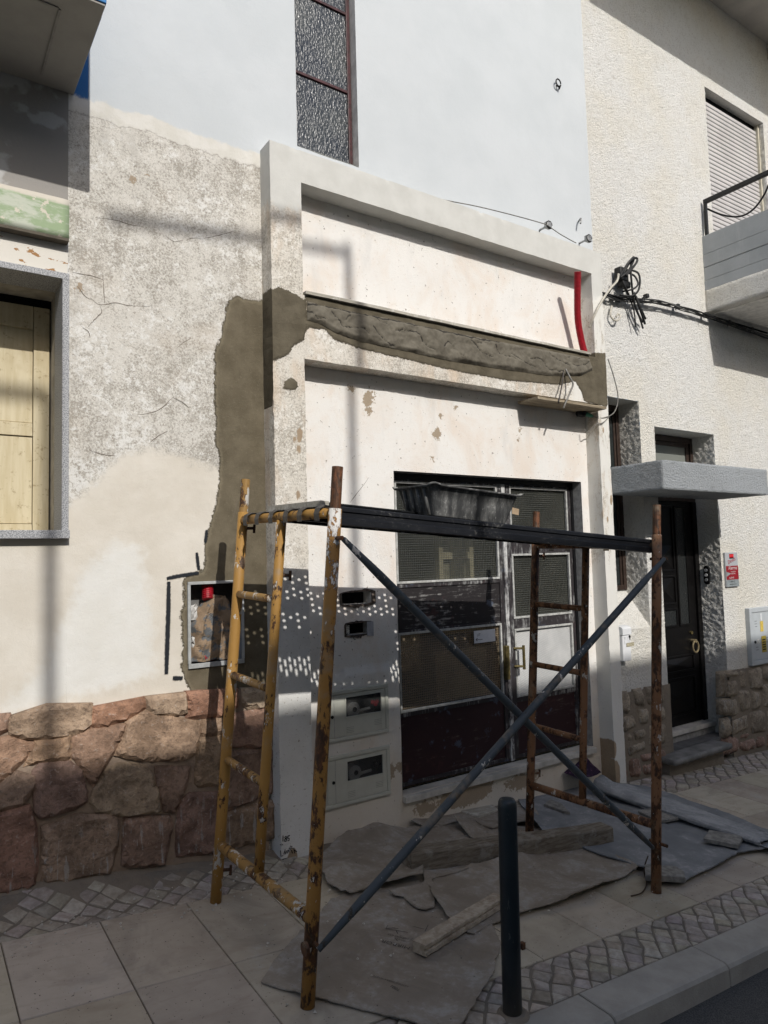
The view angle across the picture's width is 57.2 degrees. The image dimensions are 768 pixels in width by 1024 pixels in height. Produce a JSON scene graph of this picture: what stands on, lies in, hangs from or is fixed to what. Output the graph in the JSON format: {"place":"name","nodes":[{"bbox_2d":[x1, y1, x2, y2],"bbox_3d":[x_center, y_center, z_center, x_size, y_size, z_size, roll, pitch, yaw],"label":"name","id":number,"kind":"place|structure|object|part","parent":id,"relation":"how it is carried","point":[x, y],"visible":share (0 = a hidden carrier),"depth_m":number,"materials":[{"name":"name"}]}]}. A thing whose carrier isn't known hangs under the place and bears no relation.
{"place":"outdoors","nodes":[
{"label":"outdoors","id":0,"kind":"place"},
{"bbox_2d":[0,756,767,1023],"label":"pavement","id":1,"kind":"structure","parent":0,"point":[204,964],"depth_m":3.31,"materials":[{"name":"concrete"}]},
{"bbox_2d":[0,0,106,713],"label":"balcony house","id":2,"kind":"structure","parent":1,"relation":"on","point":[45,46],"depth_m":3.94,"materials":[{"name":"paint"}]},
{"bbox_2d":[0,687,291,912],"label":"stone plinth","id":3,"kind":"structure","parent":1,"relation":"on","point":[123,794],"depth_m":3.95,"materials":[{"name":"red stone"}]},
{"bbox_2d":[66,0,626,859],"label":"renovated house","id":4,"kind":"structure","parent":1,"relation":"on","point":[244,176],"depth_m":5.04,"materials":[{"name":"paint"}]},
{"bbox_2d":[187,580,244,668],"bbox_3d":[-1.080,0.697,4.436,0.364,0.525,0.151,1,-5,-34],"label":"utility box","id":5,"kind":"object","parent":4,"relation":"attached to","point":[221,588],"visible":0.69,"depth_m":4.44,"materials":[{"name":"grey plastic"}]},
{"bbox_2d":[191,637,194,647],"bbox_3d":[-1.177,0.802,4.337,0.057,0.094,0.063,-3,-4,25],"label":"paper scrap","id":6,"kind":"object","parent":5,"relation":"in","point":[192,642],"visible":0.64,"depth_m":4.32,"materials":[{"name":"white paper"}]},
{"bbox_2d":[191,604,197,619],"bbox_3d":[-1.185,0.619,4.341,0.084,0.104,0.050,1,-5,-34],"label":"paper scrap","id":7,"kind":"object","parent":5,"relation":"in","point":[194,607],"visible":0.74,"depth_m":4.34,"materials":[{"name":"white paper"}]},
{"bbox_2d":[202,584,213,600],"bbox_3d":[-1.112,0.474,4.435,0.072,0.173,0.148,0,-4,-16],"label":"red conduit","id":8,"kind":"object","parent":5,"relation":"attached to","point":[207,592],"visible":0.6,"depth_m":4.38,"materials":[{"name":"red plastic"}]},
{"bbox_2d":[191,595,230,661],"bbox_3d":[-1.065,0.721,4.397,0.354,0.410,0.090,1,-5,-34],"label":"paper bag","id":9,"kind":"object","parent":5,"relation":"in","point":[210,627],"visible":0.81,"depth_m":4.37,"materials":[{"name":"brown paper"}]},
{"bbox_2d":[294,0,352,164],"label":"stair window","id":10,"kind":"structure","parent":4,"relation":"in","point":[322,36],"depth_m":5.23,"materials":[{"name":"grey glass"}]},
{"bbox_2d":[326,745,390,810],"bbox_3d":[-0.219,1.824,4.895,0.540,0.344,0.158,1,-5,-34],"label":"meter cabinet","id":11,"kind":"object","parent":4,"relation":"attached to","point":[358,776],"visible":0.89,"depth_m":4.85,"materials":[{"name":"beige plastic"}]},
{"bbox_3d":[-0.180,1.819,4.837,0.478,0.282,0.018,1,-5,-34],"label":"door","id":12,"kind":"part","parent":11,"relation":"part of","materials":[{"name":"beige plastic"}]},
{"bbox_2d":[329,683,388,742],"bbox_3d":[-0.231,1.394,4.924,0.540,0.341,0.158,1,-5,-34],"label":"meter cabinet","id":13,"kind":"object","parent":4,"relation":"attached to","point":[353,712],"visible":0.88,"depth_m":4.89,"materials":[{"name":"beige plastic"}]},
{"bbox_3d":[-0.191,1.389,4.867,0.478,0.279,0.018,1,-5,-34],"label":"door","id":14,"kind":"part","parent":13,"relation":"part of","materials":[{"name":"beige plastic"}]},
{"bbox_2d":[303,291,590,354],"bbox_3d":[0.637,-1.449,5.588,2.895,0.024,0.128,1,-5,-34],"label":"formwork board","id":15,"kind":"object","parent":4,"relation":"on","point":[387,310],"visible":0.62,"depth_m":5.35,"materials":[{"name":"grey wood"}]},
{"bbox_2d":[394,479,510,786],"bbox_3d":[0.543,0.901,5.584,1.150,2.300,0.084,1,-5,-34],"label":"door leaf","id":16,"kind":"structure","parent":4,"relation":"in","point":[450,720],"depth_m":5.56,"materials":[{"name":"brown glass"}]},
{"bbox_2d":[434,536,473,579],"bbox_3d":[0.653,0.286,6.556,0.420,0.856,0.060,1,-5,-34],"label":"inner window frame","id":17,"kind":"structure","parent":4,"relation":"in","point":[439,543],"depth_m":6.53,"materials":[{"name":"grey metal"}]},
{"bbox_2d":[474,629,494,643],"bbox_3d":[0.824,1.015,5.756,0.232,0.100,0.002,1,-5,-34],"label":"paper notice","id":18,"kind":"object","parent":4,"relation":"attached to","point":[481,636],"visible":1,"depth_m":5.75,"materials":[{"name":"grey paper"}]},
{"bbox_2d":[504,484,579,758],"bbox_3d":[1.406,0.917,6.158,0.823,2.300,0.109,1,-5,-34],"label":"door leaf","id":19,"kind":"structure","parent":4,"relation":"in","point":[557,644],"depth_m":6.19,"materials":[{"name":"white glass"}]},
{"bbox_2d":[539,220,552,230],"bbox_3d":[1.424,-2.531,6.270,0.079,0.078,0.141,1,-5,-34],"label":"wall bracket","id":20,"kind":"object","parent":4,"relation":"attached to","point":[548,222],"depth_m":6.22,"materials":[{"name":"grey metal"}]},
{"bbox_2d":[444,199,546,224],"bbox_3d":[0.783,-2.491,5.773,1.513,0.088,0.023,1,-5,-32],"label":"thin wire","id":21,"kind":"object","parent":20,"relation":"attached to","point":[497,211],"visible":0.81,"depth_m":5.89,"materials":[{"name":"grey metal"}]},
{"bbox_2d":[547,225,575,242],"bbox_3d":[1.591,-2.495,6.320,0.444,0.051,0.015,2,-5,-41],"label":"thin wire","id":22,"kind":"object","parent":20,"relation":"attached to","point":[560,234],"visible":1,"depth_m":6.32,"materials":[{"name":"grey metal"}]},
{"bbox_2d":[555,78,560,89],"bbox_3d":[1.625,-4.011,6.600,0.075,0.092,0.041,1,-5,-34],"label":"wall ring","id":23,"kind":"object","parent":4,"relation":"attached to","point":[558,86],"depth_m":6.59,"materials":[{"name":"grey metal"}]},
{"bbox_2d":[558,371,563,403],"bbox_3d":[1.517,-1.074,6.032,0.019,0.324,0.217,-4,-4,30],"label":"tie wire","id":24,"kind":"object","parent":4,"relation":"attached to","point":[561,387],"visible":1,"depth_m":6.03,"materials":[{"name":"grey metal"}]},
{"bbox_2d":[518,396,606,412],"bbox_3d":[1.567,-0.931,6.151,0.874,0.024,0.232,1,-5,-34],"label":"formwork board","id":25,"kind":"object","parent":4,"relation":"attached to","point":[549,403],"visible":0.95,"depth_m":6.09,"materials":[{"name":"brown wood"}]},
{"bbox_2d":[575,411,593,417],"bbox_3d":[1.819,-0.904,6.383,0.164,0.094,0.084,-2,-4,13],"label":"cable connector","id":26,"kind":"object","parent":25,"relation":"attached to","point":[582,413],"visible":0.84,"depth_m":6.37,"materials":[{"name":"black paint"}]},
{"bbox_2d":[563,369,573,407],"bbox_3d":[1.583,-1.067,6.042,0.081,0.384,0.192,-3,-4,25],"label":"tie wire","id":27,"kind":"object","parent":4,"relation":"attached to","point":[569,376],"visible":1,"depth_m":6.03,"materials":[{"name":"grey metal"}]},
{"bbox_2d":[574,271,587,350],"bbox_3d":[1.752,-1.772,6.316,0.100,0.719,0.295,-3,-4,24],"label":"red conduit","id":28,"kind":"object","parent":4,"relation":"attached to","point":[577,311],"visible":0.95,"depth_m":6.31,"materials":[{"name":"red plastic"}]},
{"bbox_2d":[564,758,600,778],"bbox_3d":[1.728,2.191,6.024,0.384,0.144,0.177,1,-5,-34],"label":"purple cloth","id":29,"kind":"object","parent":4,"relation":"hanging from","point":[592,770],"visible":0.48,"depth_m":6.07,"materials":[{"name":"purple fabric"}]},
{"bbox_2d":[579,234,591,243],"bbox_3d":[1.865,-2.529,6.572,0.079,0.078,0.141,1,-5,-34],"label":"wall bracket","id":30,"kind":"object","parent":4,"relation":"attached to","point":[588,238],"depth_m":6.52,"materials":[{"name":"grey metal"}]},
{"bbox_2d":[584,417,608,432],"bbox_3d":[1.952,-0.799,6.396,0.269,0.159,0.085,-1,-4,-14],"label":"thin wire","id":31,"kind":"object","parent":4,"relation":"attached to","point":[594,425],"visible":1,"depth_m":6.36,"materials":[{"name":"grey metal"}]},
{"bbox_2d":[588,273,619,327],"bbox_3d":[2.083,-1.989,6.583,0.479,0.606,0.091,1,-5,-34],"label":"white cable","id":32,"kind":"object","parent":4,"relation":"attached to","point":[602,300],"visible":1,"depth_m":6.47,"materials":[{"name":"white plastic"}]},
{"bbox_2d":[593,359,618,418],"bbox_3d":[2.029,-1.134,6.467,0.325,0.573,0.033,0,-4,-24],"label":"thin wire","id":33,"kind":"object","parent":4,"relation":"attached to","point":[617,393],"visible":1,"depth_m":6.51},
{"bbox_2d":[0,830,759,1017],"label":"plaster crumbs","id":34,"kind":"object","parent":1,"relation":"on","point":[215,904],"visible":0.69,"depth_m":3.60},
{"bbox_2d":[261,891,500,1023],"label":"cardboard sheet","id":35,"kind":"object","parent":1,"relation":"on","point":[448,983],"visible":0.88,"depth_m":3.23,"materials":[{"name":"grey cardboard"}]},
{"bbox_2d":[388,877,434,909],"bbox_3d":[0.226,2.132,3.947,0.334,0.045,0.307,1,-5,-34],"label":"cardboard sheet","id":36,"kind":"object","parent":35,"relation":"on","point":[420,896],"visible":0.94,"depth_m":3.93,"materials":[{"name":"cardboard"}]},
{"bbox_2d":[0,750,767,944],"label":"wall cobble strip","id":37,"kind":"object","parent":1,"relation":"on","point":[31,912],"depth_m":3.79,"materials":[{"name":"stone"}]},
{"bbox_2d":[210,466,667,1010],"bbox_3d":[0.446,1.044,4.102,2.632,2.517,1.166,1,-5,-34],"label":"scaffold","id":38,"kind":"object","parent":1,"relation":"on","point":[308,913],"visible":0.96,"depth_m":3.63,"materials":[{"name":"metal"}]},
{"bbox_2d":[243,511,569,550],"bbox_3d":[0.284,0.143,4.501,2.442,0.254,0.303,1,-5,-34],"label":"scaffold plank","id":39,"kind":"object","parent":38,"relation":"on","point":[310,522],"visible":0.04,"depth_m":4.45,"materials":[{"name":"black paint"}]},
{"bbox_2d":[268,508,608,550],"bbox_3d":[0.472,0.127,4.227,2.442,0.254,0.318,1,-5,-34],"label":"scaffold plank","id":40,"kind":"object","parent":38,"relation":"on","point":[284,516],"visible":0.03,"depth_m":3.61,"materials":[{"name":"black paint"}]},
{"bbox_2d":[296,505,651,552],"bbox_3d":[0.653,0.120,3.962,2.442,0.267,0.320,1,-5,-34],"label":"scaffold plank","id":41,"kind":"object","parent":38,"relation":"on","point":[369,518],"visible":0.94,"depth_m":3.66,"materials":[{"name":"black paint"}]},
{"bbox_2d":[267,500,328,511],"bbox_3d":[-0.451,-0.026,3.603,0.048,0.053,0.600,1,-5,-34],"label":"wood batten","id":42,"kind":"object","parent":41,"relation":"on","point":[297,505],"visible":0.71,"depth_m":3.54,"materials":[{"name":"wood"}]},
{"bbox_2d":[329,502,417,513],"bbox_3d":[0.057,0.013,3.722,1.015,0.109,0.200,1,-5,-34],"label":"steel channel","id":43,"kind":"object","parent":41,"relation":"on","point":[375,508],"visible":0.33,"depth_m":3.55,"materials":[{"name":"grey metal"}]},
{"bbox_2d":[392,482,522,523],"bbox_3d":[0.407,-0.035,3.832,0.658,0.221,0.394,1,-5,-34],"label":"mortar tub","id":44,"kind":"object","parent":41,"relation":"on","point":[436,499],"visible":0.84,"depth_m":3.67,"materials":[{"name":"black plastic"}]},
{"bbox_2d":[373,876,767,1023],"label":"cobble strip","id":45,"kind":"object","parent":1,"relation":"on","point":[560,978],"visible":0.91,"depth_m":3.48,"materials":[{"name":"stone"}]},
{"bbox_2d":[496,797,529,1023],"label":"bollard","id":46,"kind":"object","parent":45,"relation":"on","point":[511,1010],"visible":0.98,"depth_m":2.94,"materials":[{"name":"black metal"}]},
{"bbox_2d":[520,941,525,949],"bbox_3d":[0.679,2.138,3.469,0.032,0.032,0.024,1,-5,-34],"label":"steel bolt","id":47,"kind":"object","parent":46,"relation":"attached to","point":[523,945],"visible":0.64,"depth_m":3.46,"materials":[{"name":"brown metal"}]},
{"bbox_2d":[631,856,648,896],"bbox_3d":[1.611,2.261,4.360,0.058,0.046,0.567,-4,-4,30],"label":"twig","id":48,"kind":"object","parent":1,"relation":"on","point":[646,881],"visible":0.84,"depth_m":4.28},
{"bbox_2d":[518,787,764,879],"bbox_3d":[1.793,2.334,5.458,1.580,0.124,1.938,1,-5,-34],"label":"felt sheet","id":49,"kind":"object","parent":1,"relation":"on","point":[689,852],"visible":0.44,"depth_m":4.98,"materials":[{"name":"grey fabric"}]},
{"bbox_2d":[411,801,538,828],"bbox_3d":[0.789,2.278,5.360,1.277,0.120,0.574,2,-5,-45],"label":"cardboard sheet","id":50,"kind":"object","parent":49,"relation":"on","point":[451,818],"visible":0.35,"depth_m":5.23,"materials":[{"name":"cardboard"}]},
{"bbox_2d":[461,805,497,817],"bbox_3d":[0.734,2.299,5.453,0.232,0.048,0.328,-5,-5,40],"label":"flat block","id":51,"kind":"object","parent":50,"relation":"on","point":[479,812],"depth_m":5.38,"materials":[{"name":"grey wood"}]},
{"bbox_2d":[406,819,549,879],"bbox_3d":[0.608,2.254,4.820,1.398,0.137,0.809,1,-5,-34],"label":"cardboard sheet","id":52,"kind":"object","parent":49,"relation":"on","point":[449,832],"visible":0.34,"depth_m":4.90,"materials":[{"name":"cardboard"}]},
{"bbox_2d":[322,822,422,892],"bbox_3d":[-0.073,2.160,4.437,0.656,0.103,1.135,-2,-4,2],"label":"cardboard sheet","id":53,"kind":"object","parent":52,"relation":"on","point":[356,860],"visible":0.79,"depth_m":4.43,"materials":[{"name":"cardboard"}]},
{"bbox_2d":[454,814,496,837],"bbox_3d":[0.658,2.213,4.949,0.205,0.082,0.492,0,-4,-22],"label":"cardboard sheet","id":54,"kind":"object","parent":52,"relation":"on","point":[472,828],"visible":0.62,"depth_m":4.95,"materials":[{"name":"cardboard"}]},
{"bbox_2d":[402,822,613,869],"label":"timber beam","id":55,"kind":"structure","parent":49,"relation":"on","point":[442,854],"depth_m":4.56,"materials":[{"name":"wood"}]},
{"bbox_2d":[429,849,637,933],"bbox_3d":[0.910,2.196,4.237,1.631,0.174,0.634,1,-5,-34],"label":"cardboard sheet","id":56,"kind":"object","parent":49,"relation":"on","point":[546,879],"visible":0.84,"depth_m":4.22,"materials":[{"name":"cardboard"}]},
{"bbox_2d":[413,893,499,956],"bbox_3d":[0.403,2.094,3.597,0.080,0.107,0.742,-5,-5,39],"label":"wood batten","id":57,"kind":"object","parent":56,"relation":"on","point":[432,940],"visible":0.94,"depth_m":3.52,"materials":[{"name":"brown wood"}]},
{"bbox_2d":[544,799,569,814],"bbox_3d":[1.374,2.325,5.552,0.140,0.029,0.288,1,-5,-34],"label":"flat block","id":58,"kind":"object","parent":49,"relation":"on","point":[555,805],"depth_m":5.54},
{"bbox_2d":[645,864,685,882],"bbox_3d":[1.734,2.245,4.374,0.267,0.055,0.177,-2,-4,4],"label":"flat block","id":59,"kind":"object","parent":49,"relation":"on","point":[673,874],"depth_m":4.33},
{"bbox_2d":[704,830,742,848],"bbox_3d":[2.382,2.294,4.939,0.236,0.045,0.207,-4,-4,29],"label":"flat block","id":60,"kind":"object","parent":49,"relation":"on","point":[723,839],"depth_m":4.90,"materials":[{"name":"grey stone"}]},
{"bbox_2d":[622,684,723,781],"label":"stone plinth","id":61,"kind":"structure","parent":1,"relation":"on","point":[636,702],"depth_m":6.62,"materials":[{"name":"beige stone"}]},
{"bbox_2d":[581,0,767,765],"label":"stucco house","id":62,"kind":"structure","parent":1,"relation":"on","point":[677,144],"depth_m":7.57,"materials":[{"name":"white paint"}]},
{"bbox_2d":[609,305,620,321],"bbox_3d":[2.229,-1.915,6.799,0.139,0.161,0.039,0,-4,-22],"label":"white cable","id":63,"kind":"object","parent":62,"relation":"attached to","point":[611,317],"visible":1,"depth_m":6.78,"materials":[{"name":"white plastic"}]},
{"bbox_2d":[608,405,626,589],"bbox_3d":[2.178,-0.154,6.979,0.541,1.864,0.045,1,-5,-34],"label":"slim window","id":64,"kind":"structure","parent":62,"relation":"in","point":[614,434],"depth_m":7.08,"materials":[{"name":"brown metal"}]},
{"bbox_2d":[619,625,633,661],"bbox_3d":[2.236,1.214,6.532,0.163,0.324,0.086,1,-5,-34],"label":"letterbox","id":65,"kind":"object","parent":62,"relation":"attached to","point":[626,643],"visible":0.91,"depth_m":6.48,"materials":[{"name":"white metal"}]},
{"bbox_2d":[609,256,645,328],"bbox_3d":[2.386,-2.166,6.868,0.535,0.689,0.148,0,-4,-24],"label":"cable coil","id":66,"kind":"object","parent":62,"relation":"attached to","point":[624,272],"visible":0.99,"depth_m":6.85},
{"bbox_2d":[655,434,694,501],"bbox_3d":[3.015,-0.473,7.601,1.064,0.712,0.050,1,-5,-34],"label":"transom window","id":67,"kind":"structure","parent":62,"relation":"in","point":[671,448],"depth_m":7.71,"materials":[{"name":"grey glass"}]},
{"bbox_2d":[658,501,707,726],"bbox_3d":[3.065,1.068,7.483,1.063,2.379,0.090,1,-5,-34],"label":"front door","id":68,"kind":"structure","parent":62,"relation":"in","point":[685,654],"depth_m":7.60,"materials":[{"name":"black paint"}]},
{"bbox_2d":[602,292,767,338],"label":"cable bundle","id":69,"kind":"object","parent":62,"relation":"attached to","point":[687,310],"visible":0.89,"depth_m":7.47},
{"bbox_2d":[703,565,709,584],"bbox_3d":[3.535,0.691,7.715,0.026,0.211,0.070,1,-5,-34],"label":"intercom","id":70,"kind":"object","parent":62,"relation":"attached to","point":[706,570],"visible":1,"depth_m":7.70,"materials":[{"name":"black paint"}]},
{"bbox_2d":[723,552,738,586],"bbox_3d":[3.790,0.627,7.681,0.248,0.373,0.023,1,-5,-34],"label":"alarm sign","id":71,"kind":"object","parent":62,"relation":"attached to","point":[731,574],"visible":1,"depth_m":7.66,"materials":[{"name":"white plastic"}]},
{"bbox_2d":[707,185,767,217],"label":"balcony cable","id":72,"kind":"object","parent":62,"relation":"attached to","point":[750,211],"visible":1,"depth_m":7.58,"materials":[{"name":"black paint"}]},
{"bbox_2d":[745,606,767,665],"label":"gas cabinet","id":73,"kind":"object","parent":62,"relation":"attached to","point":[756,620],"visible":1,"depth_m":7.82,"materials":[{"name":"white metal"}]},
{"bbox_3d":[4.274,1.384,7.932,0.512,0.518,0.048,1,-5,-34],"label":"door","id":74,"kind":"part","parent":73,"relation":"part of","materials":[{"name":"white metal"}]},
{"bbox_2d":[630,784,767,847],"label":"felt sheet","id":75,"kind":"object","parent":1,"relation":"on","point":[716,811],"visible":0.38,"depth_m":5.54,"materials":[{"name":"grey fabric"}]},
{"bbox_2d":[638,808,679,822],"bbox_3d":[2.103,2.321,5.394,0.222,0.036,0.265,0,-4,-20],"label":"flat block","id":76,"kind":"object","parent":75,"relation":"on","point":[665,816],"depth_m":5.35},
{"bbox_2d":[593,775,767,845],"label":"felt roll","id":77,"kind":"object","parent":75,"relation":"on","point":[632,794],"visible":0.84,"depth_m":5.44,"materials":[{"name":"grey fabric"}]},
{"bbox_2d":[715,664,767,756],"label":"stone plinth","id":78,"kind":"structure","parent":1,"relation":"on","point":[744,706],"depth_m":7.59,"materials":[{"name":"beige stone"}]},
{"bbox_2d":[660,968,767,1023],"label":"road","id":79,"kind":"structure","parent":0,"point":[745,1001],"depth_m":3.25,"materials":[{"name":"grey asphalt"}]},
{"bbox_2d":[509,914,767,1023],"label":"kerb","id":80,"kind":"structure","parent":79,"relation":"on","point":[664,989],"depth_m":3.27,"materials":[{"name":"concrete"}]}
]}

